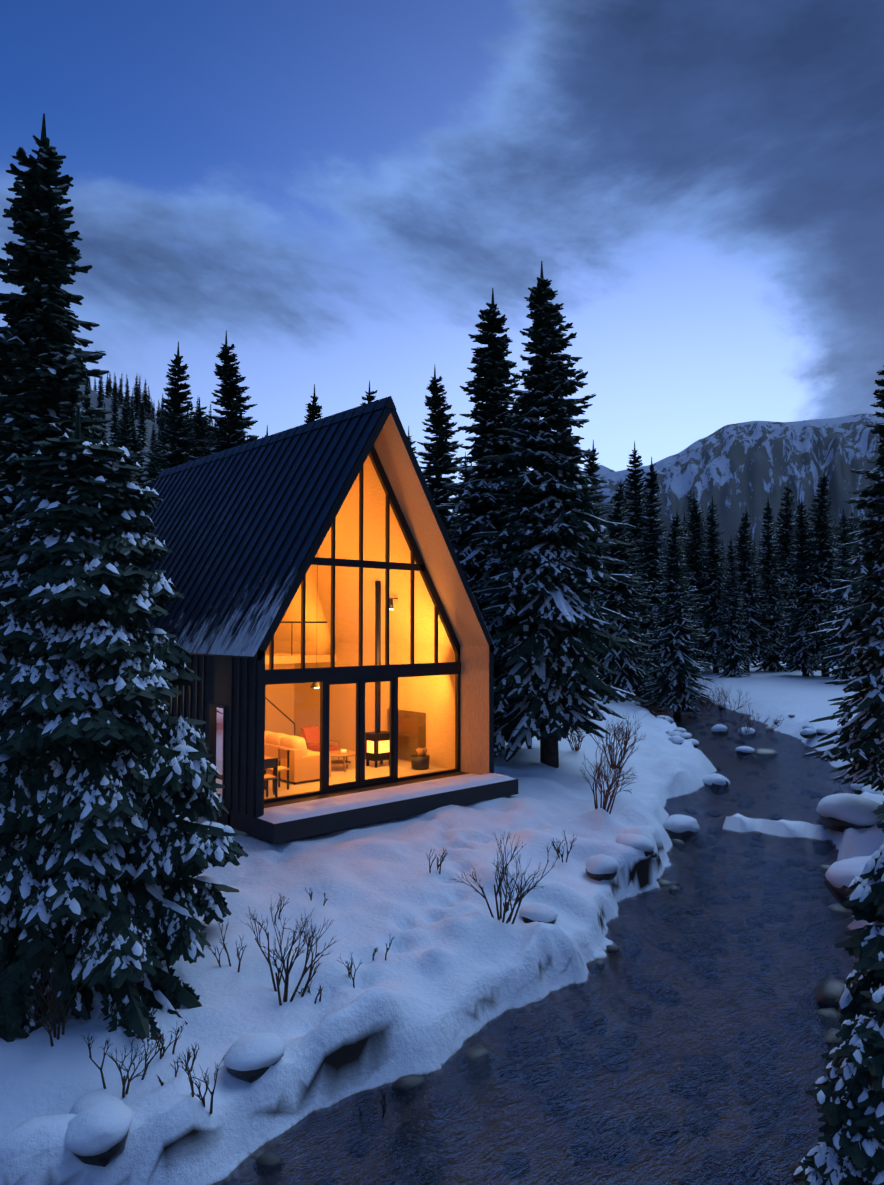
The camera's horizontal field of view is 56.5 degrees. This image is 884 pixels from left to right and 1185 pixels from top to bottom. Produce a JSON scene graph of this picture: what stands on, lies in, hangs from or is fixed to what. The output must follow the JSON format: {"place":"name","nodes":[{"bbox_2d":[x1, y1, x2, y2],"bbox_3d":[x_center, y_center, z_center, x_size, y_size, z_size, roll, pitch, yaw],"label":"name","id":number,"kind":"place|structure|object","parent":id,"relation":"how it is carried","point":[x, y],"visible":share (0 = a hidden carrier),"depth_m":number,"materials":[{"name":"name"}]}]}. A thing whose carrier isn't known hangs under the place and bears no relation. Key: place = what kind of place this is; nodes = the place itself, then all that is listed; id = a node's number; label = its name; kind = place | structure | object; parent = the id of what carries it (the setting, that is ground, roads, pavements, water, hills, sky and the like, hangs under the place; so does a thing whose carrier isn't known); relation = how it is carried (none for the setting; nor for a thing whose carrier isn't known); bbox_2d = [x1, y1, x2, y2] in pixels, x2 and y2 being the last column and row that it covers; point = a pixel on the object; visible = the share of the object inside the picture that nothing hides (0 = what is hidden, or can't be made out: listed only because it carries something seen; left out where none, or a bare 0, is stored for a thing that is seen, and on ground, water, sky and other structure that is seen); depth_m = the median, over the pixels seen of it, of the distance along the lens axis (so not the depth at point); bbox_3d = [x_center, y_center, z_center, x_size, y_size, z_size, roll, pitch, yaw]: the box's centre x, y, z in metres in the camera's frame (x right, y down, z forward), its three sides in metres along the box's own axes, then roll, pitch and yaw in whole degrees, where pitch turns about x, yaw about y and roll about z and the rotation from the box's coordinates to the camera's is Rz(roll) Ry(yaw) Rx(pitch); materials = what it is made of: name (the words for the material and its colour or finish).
{"place":"outdoors","nodes":[
{"label":"outdoors","id":0,"kind":"place"},
{"bbox_2d":[0,385,883,1184],"bbox_3d":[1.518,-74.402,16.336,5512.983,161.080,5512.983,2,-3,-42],"label":"snowy terrain","id":1,"kind":"structure","parent":0,"point":[446,979],"depth_m":11.02,"materials":[{"name":"snow"}]},
{"bbox_2d":[21,948,95,1046],"bbox_3d":[-3.966,4.196,8.375,0.691,0.879,0.985,0,-2,-8],"label":"bare shrub","id":2,"kind":"object","parent":1,"relation":"on","point":[54,999],"visible":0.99,"depth_m":8.41,"materials":[{"name":"brown plant"}]},
{"bbox_2d":[0,113,158,756],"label":"tall spruce tree","id":3,"kind":"object","parent":1,"relation":"on","point":[45,372],"visible":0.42,"depth_m":14.99,"materials":[{"name":"green plant"}]},
{"bbox_2d":[73,1129,128,1166],"bbox_3d":[-3.037,4.807,7.295,0.504,0.302,0.567,0,-2,2],"label":"bank boulder","id":4,"kind":"object","parent":1,"relation":"on","point":[106,1158],"visible":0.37,"depth_m":7.04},
{"bbox_2d":[64,1100,132,1155],"bbox_3d":[-3.023,4.721,7.290,0.544,0.298,0.633,0,-2,2],"label":"cap","id":5,"kind":"object","parent":4,"relation":"on","point":[98,1127],"visible":1,"depth_m":7.12,"materials":[{"name":"white"}]},
{"bbox_2d":[108,388,121,444],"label":"spruce tree","id":6,"kind":"object","parent":1,"relation":"on","point":[115,418],"visible":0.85,"depth_m":224.39,"materials":[{"name":"green plant"}]},
{"bbox_2d":[0,406,247,1042],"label":"spruce tree","id":7,"kind":"object","parent":1,"relation":"on","point":[109,795],"visible":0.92,"depth_m":9.42,"materials":[{"name":"green plant"}]},
{"bbox_2d":[83,1032,166,1097],"bbox_3d":[-3.063,4.596,8.061,0.738,0.636,0.605,2,-3,-42],"label":"bare shrub","id":8,"kind":"object","parent":1,"relation":"on","point":[123,1079],"visible":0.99,"depth_m":7.97,"materials":[{"name":"brown plant"}]},
{"bbox_2d":[115,395,142,486],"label":"spruce tree","id":9,"kind":"object","parent":1,"relation":"on","point":[126,428],"visible":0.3,"depth_m":124.15,"materials":[{"name":"green plant"}]},
{"bbox_2d":[126,425,151,488],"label":"spruce tree","id":10,"kind":"object","parent":1,"relation":"on","point":[135,448],"visible":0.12,"depth_m":42.42,"materials":[{"name":"green plant"}]},
{"bbox_2d":[136,398,149,447],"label":"spruce tree","id":11,"kind":"object","parent":1,"relation":"on","point":[142,423],"visible":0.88,"depth_m":258.98,"materials":[{"name":"green plant"}]},
{"bbox_2d":[137,341,203,489],"bbox_3d":[-12.383,-3.091,38.577,6.060,17.572,5.356,0,-2,-1],"label":"spruce tree","id":12,"kind":"object","parent":1,"relation":"on","point":[177,448],"visible":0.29,"depth_m":38.66,"materials":[{"name":"green plant"}]},
{"bbox_2d":[186,397,214,460],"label":"spruce tree","id":13,"kind":"object","parent":1,"relation":"on","point":[200,433],"visible":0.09,"depth_m":44.43,"materials":[{"name":"green plant"}]},
{"bbox_2d":[176,1051,225,1113],"bbox_3d":[-2.295,4.641,7.742,0.535,0.528,0.296,0,-2,11],"label":"bare shrub","id":14,"kind":"object","parent":1,"relation":"on","point":[206,1082],"visible":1,"depth_m":7.73,"materials":[{"name":"brown plant"}]},
{"bbox_2d":[194,330,258,454],"bbox_3d":[-10.308,-3.527,40.000,6.376,18.606,6.337,0,-2,-1],"label":"spruce tree","id":15,"kind":"object","parent":1,"relation":"on","point":[226,431],"visible":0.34,"depth_m":39.76,"materials":[{"name":"green plant"}]},
{"bbox_2d":[206,921,246,971],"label":"bare shrub","id":16,"kind":"object","parent":1,"relation":"on","point":[225,948],"visible":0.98,"depth_m":10.29,"materials":[{"name":"brown plant"}]},
{"bbox_2d":[227,1054,283,1082],"bbox_3d":[-1.944,4.832,8.539,0.516,0.265,0.577,-1,-3,27],"label":"bank boulder","id":17,"kind":"object","parent":1,"relation":"on","point":[250,1076],"visible":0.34,"depth_m":8.27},
{"bbox_2d":[223,1032,284,1070],"bbox_3d":[-1.939,4.759,8.540,0.588,0.265,0.658,-1,-3,27],"label":"cap","id":18,"kind":"object","parent":17,"relation":"on","point":[253,1051],"visible":0.99,"depth_m":8.39,"materials":[{"name":"white"}]},
{"bbox_2d":[253,1151,284,1177],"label":"creek stone","id":19,"kind":"object","parent":1,"relation":"on","point":[267,1159],"visible":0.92,"depth_m":7.75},
{"bbox_2d":[241,905,335,1005],"bbox_3d":[-1.881,4.377,10.061,1.034,1.226,1.160,2,-3,-42],"label":"bare shrub","id":20,"kind":"object","parent":1,"relation":"on","point":[287,973],"visible":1,"depth_m":9.95,"materials":[{"name":"brown plant"}]},
{"bbox_2d":[304,384,322,423],"bbox_3d":[-5.784,-2.081,38.493,4.435,15.503,4.603,1,-2,-15],"label":"spruce tree","id":21,"kind":"object","parent":1,"relation":"on","point":[313,409],"visible":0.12,"depth_m":38.67,"materials":[{"name":"green plant"}]},
{"bbox_2d":[137,396,517,843],"bbox_3d":[-4.869,0.654,21.859,6.670,9.550,12.460,2,-3,-42],"label":"cabin","id":22,"kind":"object","parent":1,"relation":"on","point":[323,622],"visible":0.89,"depth_m":19.26,"materials":[{"name":"black"}]},
{"bbox_2d":[345,1132,370,1157],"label":"creek stone","id":23,"kind":"object","parent":1,"relation":"on","point":[352,1140],"visible":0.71,"depth_m":8.43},
{"bbox_2d":[353,1086,400,1132],"bbox_3d":[-0.714,5.457,8.702,0.518,0.513,0.389,1,-2,-21],"label":"bare shrub","id":24,"kind":"object","parent":1,"relation":"on","point":[366,1115],"visible":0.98,"depth_m":8.67,"materials":[{"name":"brown plant"}]},
{"bbox_2d":[389,1074,424,1100],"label":"creek stone","id":25,"kind":"object","parent":1,"relation":"on","point":[407,1083],"visible":0.85,"depth_m":9.04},
{"bbox_2d":[392,1118,443,1153],"bbox_3d":[-0.249,5.691,8.586,0.542,0.314,0.459,0,-2,-8],"label":"creek stone","id":26,"kind":"object","parent":1,"relation":"on","point":[428,1130],"visible":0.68,"depth_m":8.49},
{"bbox_2d":[400,1145,446,1184],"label":"creek stone","id":27,"kind":"object","parent":1,"relation":"on","point":[429,1170],"visible":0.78,"depth_m":8.03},
{"bbox_2d":[416,366,466,547],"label":"spruce tree","id":28,"kind":"object","parent":1,"relation":"on","point":[439,450],"visible":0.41,"depth_m":41.48,"materials":[{"name":"green plant"}]},
{"bbox_2d":[459,1044,494,1081],"bbox_3d":[0.397,5.597,9.795,0.457,0.322,0.585,-1,-3,30],"label":"creek stone","id":29,"kind":"object","parent":1,"relation":"on","point":[474,1052],"visible":0.73,"depth_m":9.65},
{"bbox_2d":[436,288,538,749],"bbox_3d":[1.726,-2.303,26.862,5.880,15.540,5.909,0,-2,-4],"label":"spruce tree","id":30,"kind":"object","parent":1,"relation":"on","point":[480,504],"visible":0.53,"depth_m":26.66,"materials":[{"name":"green plant"}]},
{"bbox_2d":[453,832,558,923],"bbox_3d":[1.015,4.394,12.329,1.295,1.384,1.365,2,-3,-42],"label":"bare shrub","id":31,"kind":"object","parent":1,"relation":"on","point":[509,893],"visible":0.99,"depth_m":12.47,"materials":[{"name":"brown plant"}]},
{"bbox_2d":[496,1059,516,1078],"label":"creek stone","id":32,"kind":"object","parent":1,"relation":"on","point":[501,1074],"visible":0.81,"depth_m":9.83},
{"bbox_2d":[502,1151,529,1174],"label":"creek stone","id":33,"kind":"object","parent":1,"relation":"on","point":[515,1155],"visible":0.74,"depth_m":8.20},
{"bbox_2d":[503,1031,536,1057],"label":"creek stone","id":34,"kind":"object","parent":1,"relation":"on","point":[524,1043],"visible":0.57,"depth_m":10.24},
{"bbox_2d":[522,917,555,923],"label":"bank boulder","id":35,"kind":"object","parent":1,"relation":"on","point":[526,920],"visible":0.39,"depth_m":12.58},
{"bbox_2d":[519,903,557,921],"bbox_3d":[1.502,4.963,12.758,0.593,0.256,0.532,-1,-2,18],"label":"cap","id":36,"kind":"object","parent":35,"relation":"on","point":[539,912],"visible":0.98,"depth_m":12.61,"materials":[{"name":"white"}]},
{"bbox_2d":[519,1057,562,1089],"bbox_3d":[1.172,5.744,9.808,0.545,0.325,0.455,0,-2,4],"label":"creek stone","id":37,"kind":"object","parent":1,"relation":"on","point":[542,1074],"visible":0.58,"depth_m":9.70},
{"bbox_2d":[538,1078,577,1112],"bbox_3d":[1.315,5.723,9.360,0.402,0.288,0.434,1,-2,-13],"label":"creek stone","id":38,"kind":"object","parent":1,"relation":"on","point":[555,1084],"visible":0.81,"depth_m":9.25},
{"bbox_2d":[470,261,651,767],"bbox_3d":[3.085,-2.311,24.392,5.332,15.340,5.732,1,-3,-31],"label":"spruce tree","id":39,"kind":"object","parent":1,"relation":"on","point":[549,684],"visible":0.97,"depth_m":23.58,"materials":[{"name":"green plant"}]},
{"bbox_2d":[556,1030,584,1050],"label":"creek stone","id":40,"kind":"object","parent":1,"relation":"on","point":[570,1035],"visible":0.74,"depth_m":10.55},
{"bbox_2d":[559,1050,602,1072],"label":"creek stone","id":41,"kind":"object","parent":1,"relation":"on","point":[575,1058],"visible":0.66,"depth_m":10.05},
{"bbox_2d":[568,1136,596,1160],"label":"creek stone","id":42,"kind":"object","parent":1,"relation":"on","point":[578,1153],"visible":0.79,"depth_m":8.40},
{"bbox_2d":[578,1012,608,1035],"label":"creek stone","id":43,"kind":"object","parent":1,"relation":"on","point":[593,1024],"visible":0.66,"depth_m":10.99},
{"bbox_2d":[578,440,619,677],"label":"spruce tree","id":44,"kind":"object","parent":1,"relation":"on","point":[592,468],"visible":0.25,"depth_m":56.59,"materials":[{"name":"green plant"}]},
{"bbox_2d":[585,869,616,880],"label":"bank boulder","id":45,"kind":"object","parent":1,"relation":"on","point":[598,877],"visible":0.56,"depth_m":15.05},
{"bbox_2d":[586,854,617,873],"bbox_3d":[2.964,5.063,15.288,0.598,0.376,0.688,-1,-2,19],"label":"cap","id":46,"kind":"object","parent":45,"relation":"on","point":[601,864],"visible":0.95,"depth_m":15.09,"materials":[{"name":"white"}]},
{"bbox_2d":[581,741,637,813],"bbox_3d":[3.865,4.219,18.789,1.372,1.713,1.575,2,-3,-42],"label":"bare shrub","id":47,"kind":"object","parent":1,"relation":"on","point":[609,785],"visible":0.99,"depth_m":18.83,"materials":[{"name":"brown plant"}]},
{"bbox_2d":[593,1114,626,1136],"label":"creek stone","id":48,"kind":"object","parent":1,"relation":"on","point":[606,1129],"visible":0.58,"depth_m":8.85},
{"bbox_2d":[598,1041,628,1069],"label":"creek stone","id":49,"kind":"object","parent":1,"relation":"on","point":[617,1054],"visible":0.75,"depth_m":10.09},
{"bbox_2d":[584,712,645,769],"bbox_3d":[5.391,4.538,25.452,2.089,1.788,2.941,1,-2,-18],"label":"bare shrub","id":50,"kind":"object","parent":1,"relation":"on","point":[624,735],"visible":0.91,"depth_m":25.12,"materials":[{"name":"brown plant"}]},
{"bbox_2d":[595,1131,634,1166],"bbox_3d":[1.779,5.727,8.442,0.356,0.278,0.493,1,-2,-20],"label":"creek stone","id":51,"kind":"object","parent":1,"relation":"on","point":[614,1140],"visible":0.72,"depth_m":8.34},
{"bbox_2d":[587,480,658,694],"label":"spruce tree","id":52,"kind":"object","parent":1,"relation":"on","point":[625,666],"visible":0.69,"depth_m":49.69,"materials":[{"name":"green plant"}]},
{"bbox_2d":[611,1028,638,1048],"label":"creek stone","id":53,"kind":"object","parent":1,"relation":"on","point":[620,1038],"visible":0.7,"depth_m":10.61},
{"bbox_2d":[623,971,649,988],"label":"creek stone","id":54,"kind":"object","parent":1,"relation":"on","point":[631,982],"visible":0.7,"depth_m":12.20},
{"bbox_2d":[615,441,661,693],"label":"spruce tree","id":55,"kind":"object","parent":1,"relation":"on","point":[637,497],"visible":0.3,"depth_m":65.85,"materials":[{"name":"green plant"}]},
{"bbox_2d":[624,457,671,698],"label":"spruce tree","id":56,"kind":"object","parent":1,"relation":"on","point":[651,554],"visible":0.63,"depth_m":61.99,"materials":[{"name":"green plant"}]},
{"bbox_2d":[644,851,653,856],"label":"bank boulder","id":57,"kind":"object","parent":1,"relation":"on","point":[649,853],"visible":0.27,"depth_m":16.06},
{"bbox_2d":[615,833,654,851],"bbox_3d":[3.802,4.987,16.332,0.750,0.368,0.747,0,-2,-9],"label":"snow cap","id":58,"kind":"object","parent":57,"relation":"on","point":[641,843],"visible":0.75,"depth_m":16.10,"materials":[{"name":"white"}]},
{"bbox_2d":[627,1110,678,1142],"bbox_3d":[2.274,5.754,8.866,0.533,0.219,0.459,-1,-3,27],"label":"creek stone","id":59,"kind":"object","parent":1,"relation":"on","point":[652,1121],"visible":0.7,"depth_m":8.77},
{"bbox_2d":[653,984,678,1005],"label":"creek stone","id":60,"kind":"object","parent":1,"relation":"on","point":[663,995],"visible":0.62,"depth_m":11.76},
{"bbox_2d":[655,901,690,921],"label":"creek stone","id":61,"kind":"object","parent":1,"relation":"on","point":[669,914],"visible":0.65,"depth_m":15.07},
{"bbox_2d":[638,512,714,721],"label":"spruce tree","id":62,"kind":"object","parent":1,"relation":"on","point":[675,682],"visible":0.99,"depth_m":46.17,"materials":[{"name":"green plant"}]},
{"bbox_2d":[669,1075,708,1101],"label":"creek stone","id":63,"kind":"object","parent":1,"relation":"on","point":[688,1095],"visible":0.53,"depth_m":9.56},
{"bbox_2d":[680,1055,712,1080],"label":"creek stone","id":64,"kind":"object","parent":1,"relation":"on","point":[692,1065],"visible":0.59,"depth_m":9.87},
{"bbox_2d":[671,489,723,601],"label":"spruce tree","id":65,"kind":"object","parent":1,"relation":"on","point":[688,497],"visible":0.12,"depth_m":83.36,"materials":[{"name":"green plant"}]},
{"bbox_2d":[677,493,725,669],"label":"spruce tree","id":66,"kind":"object","parent":1,"relation":"on","point":[695,529],"visible":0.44,"depth_m":72.98,"materials":[{"name":"green plant"}]},
{"bbox_2d":[683,1102,719,1137],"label":"creek stone","id":67,"kind":"object","parent":1,"relation":"on","point":[698,1120],"visible":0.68,"depth_m":8.89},
{"bbox_2d":[690,957,720,978],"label":"creek stone","id":68,"kind":"object","parent":1,"relation":"on","point":[706,971],"visible":0.74,"depth_m":12.78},
{"bbox_2d":[699,1053,731,1082],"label":"creek stone","id":69,"kind":"object","parent":1,"relation":"on","point":[714,1071],"visible":0.41,"depth_m":9.87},
{"bbox_2d":[689,495,748,672],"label":"spruce tree","id":70,"kind":"object","parent":1,"relation":"on","point":[711,619],"visible":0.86,"depth_m":70.23,"materials":[{"name":"green plant"}]},
{"bbox_2d":[695,1149,748,1184],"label":"creek stone","id":71,"kind":"object","parent":1,"relation":"on","point":[744,1181],"visible":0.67,"depth_m":7.94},
{"bbox_2d":[706,540,755,677],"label":"spruce tree","id":72,"kind":"object","parent":1,"relation":"on","point":[732,662],"visible":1,"depth_m":64.21,"materials":[{"name":"green plant"}]},
{"bbox_2d":[736,1078,757,1097],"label":"creek stone","id":73,"kind":"object","parent":1,"relation":"on","point":[749,1084],"visible":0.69,"depth_m":9.46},
{"bbox_2d":[723,508,775,671],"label":"spruce tree","id":74,"kind":"object","parent":1,"relation":"on","point":[754,636],"visible":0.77,"depth_m":69.36,"materials":[{"name":"green plant"}]},
{"bbox_2d":[726,702,782,740],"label":"willow clump","id":75,"kind":"object","parent":1,"relation":"on","point":[743,722],"visible":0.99,"depth_m":38.50,"materials":[{"name":"brown"}]},
{"bbox_2d":[730,1137,793,1183],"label":"creek stone","id":76,"kind":"object","parent":1,"relation":"on","point":[759,1163],"visible":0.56,"depth_m":8.14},
{"bbox_2d":[753,1111,775,1131],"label":"creek stone","id":77,"kind":"object","parent":1,"relation":"on","point":[764,1123],"visible":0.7,"depth_m":8.80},
{"bbox_2d":[748,1092,785,1119],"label":"creek stone","id":78,"kind":"object","parent":1,"relation":"on","point":[766,1106],"visible":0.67,"depth_m":9.19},
{"bbox_2d":[750,501,791,671],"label":"spruce tree","id":79,"kind":"object","parent":1,"relation":"on","point":[771,591],"visible":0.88,"depth_m":70.93,"materials":[{"name":"green plant"}]},
{"bbox_2d":[758,1164,789,1184],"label":"creek stone","id":80,"kind":"object","parent":1,"relation":"on","point":[767,1171],"visible":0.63,"depth_m":7.94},
{"bbox_2d":[755,485,803,668],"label":"spruce tree","id":81,"kind":"object","parent":1,"relation":"on","point":[785,539],"visible":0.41,"depth_m":75.64,"materials":[{"name":"green plant"}]},
{"bbox_2d":[783,1124,806,1145],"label":"creek stone","id":82,"kind":"object","parent":1,"relation":"on","point":[794,1136],"visible":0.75,"depth_m":8.54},
{"bbox_2d":[775,499,829,676],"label":"spruce tree","id":83,"kind":"object","parent":1,"relation":"on","point":[798,624],"visible":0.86,"depth_m":63.87,"materials":[{"name":"green plant"}]},
{"bbox_2d":[779,471,855,676],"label":"spruce tree","id":84,"kind":"object","parent":1,"relation":"on","point":[823,570],"visible":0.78,"depth_m":63.32,"materials":[{"name":"green plant"}]},
{"bbox_2d":[806,1008,842,1036],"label":"creek stone","id":85,"kind":"object","parent":1,"relation":"on","point":[832,1013],"visible":0.5,"depth_m":10.69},
{"bbox_2d":[810,977,844,1014],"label":"creek stone","id":86,"kind":"object","parent":1,"relation":"on","point":[828,992],"visible":0.38,"depth_m":11.14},
{"bbox_2d":[819,1028,843,1051],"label":"creek stone","id":87,"kind":"object","parent":1,"relation":"on","point":[830,1037],"visible":0.39,"depth_m":10.02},
{"bbox_2d":[822,904,852,921],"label":"creek stone","id":88,"kind":"object","parent":1,"relation":"on","point":[836,908],"visible":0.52,"depth_m":14.61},
{"bbox_2d":[792,972,883,1184],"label":"young fir","id":89,"kind":"object","parent":1,"relation":"on","point":[847,1093],"visible":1,"depth_m":6.12,"materials":[{"name":"green plant"}]},
{"bbox_2d":[824,879,852,908],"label":"bank boulder","id":90,"kind":"object","parent":1,"relation":"on","point":[840,895],"visible":0.26,"depth_m":14.00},
{"bbox_2d":[825,856,871,887],"bbox_3d":[7.536,4.901,14.055,1.827,0.726,1.298,-1,-2,19],"label":"cap","id":91,"kind":"object","parent":90,"relation":"on","point":[841,873],"visible":0.48,"depth_m":14.04,"materials":[{"name":"white"}]},
{"bbox_2d":[812,512,869,680],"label":"spruce tree","id":92,"kind":"object","parent":1,"relation":"on","point":[836,606],"visible":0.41,"depth_m":57.27,"materials":[{"name":"green plant"}]},
{"bbox_2d":[804,365,883,794],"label":"spruce tree","id":93,"kind":"object","parent":1,"relation":"on","point":[860,740],"visible":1,"depth_m":18.48,"materials":[{"name":"green plant"}]},
{"bbox_2d":[819,814,874,831],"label":"bank boulder","id":94,"kind":"object","parent":1,"relation":"on","point":[831,823],"visible":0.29,"depth_m":19.05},
{"bbox_2d":[816,793,881,825],"bbox_3d":[9.669,5.144,19.487,1.464,0.675,1.814,-1,-2,15],"label":"cap","id":95,"kind":"object","parent":94,"relation":"on","point":[855,809],"visible":0.84,"depth_m":19.01,"materials":[{"name":"white"}]},
{"bbox_2d":[835,801,883,1023],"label":"young fir","id":96,"kind":"object","parent":1,"relation":"on","point":[865,943],"visible":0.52,"depth_m":7.15,"materials":[{"name":"green plant"}]},
{"bbox_2d":[0,0,883,514],"label":"sky","id":97,"kind":"structure","parent":0,"point":[339,189],"materials":[{"name":"blue"}]},
{"bbox_2d":[213,685,857,1184],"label":"creek water","id":98,"kind":"structure","parent":0,"point":[647,949],"depth_m":10.19,"materials":[{"name":"liquid"}]},
{"bbox_2d":[752,748,778,762],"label":"creek stone","id":99,"kind":"object","parent":98,"relation":"in","point":[760,752],"visible":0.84,"depth_m":32.33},
{"bbox_2d":[663,814,699,832],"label":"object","id":100,"kind":"structure","parent":0,"point":[678,823],"depth_m":20.12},
{"bbox_2d":[702,773,729,785],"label":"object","id":101,"kind":"structure","parent":0,"point":[715,778],"depth_m":26.18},
{"bbox_2d":[580,413,883,581],"bbox_3d":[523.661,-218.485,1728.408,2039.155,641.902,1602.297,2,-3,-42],"label":"mountain range","id":102,"kind":"structure","parent":0,"point":[736,470],"depth_m":1434.46,"materials":[{"name":"stone"}]},
{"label":"boulder on the bank","id":103,"kind":"object","parent":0,"visible":0},
{"bbox_2d":[69,1092,123,1113],"bbox_3d":[-3.192,4.804,7.614,0.500,0.255,0.498,0,-2,6],"label":"bank snow pillow","id":104,"kind":"object","parent":103,"relation":"on","point":[82,1103],"visible":0.34,"depth_m":7.62,"materials":[{"name":"white"}]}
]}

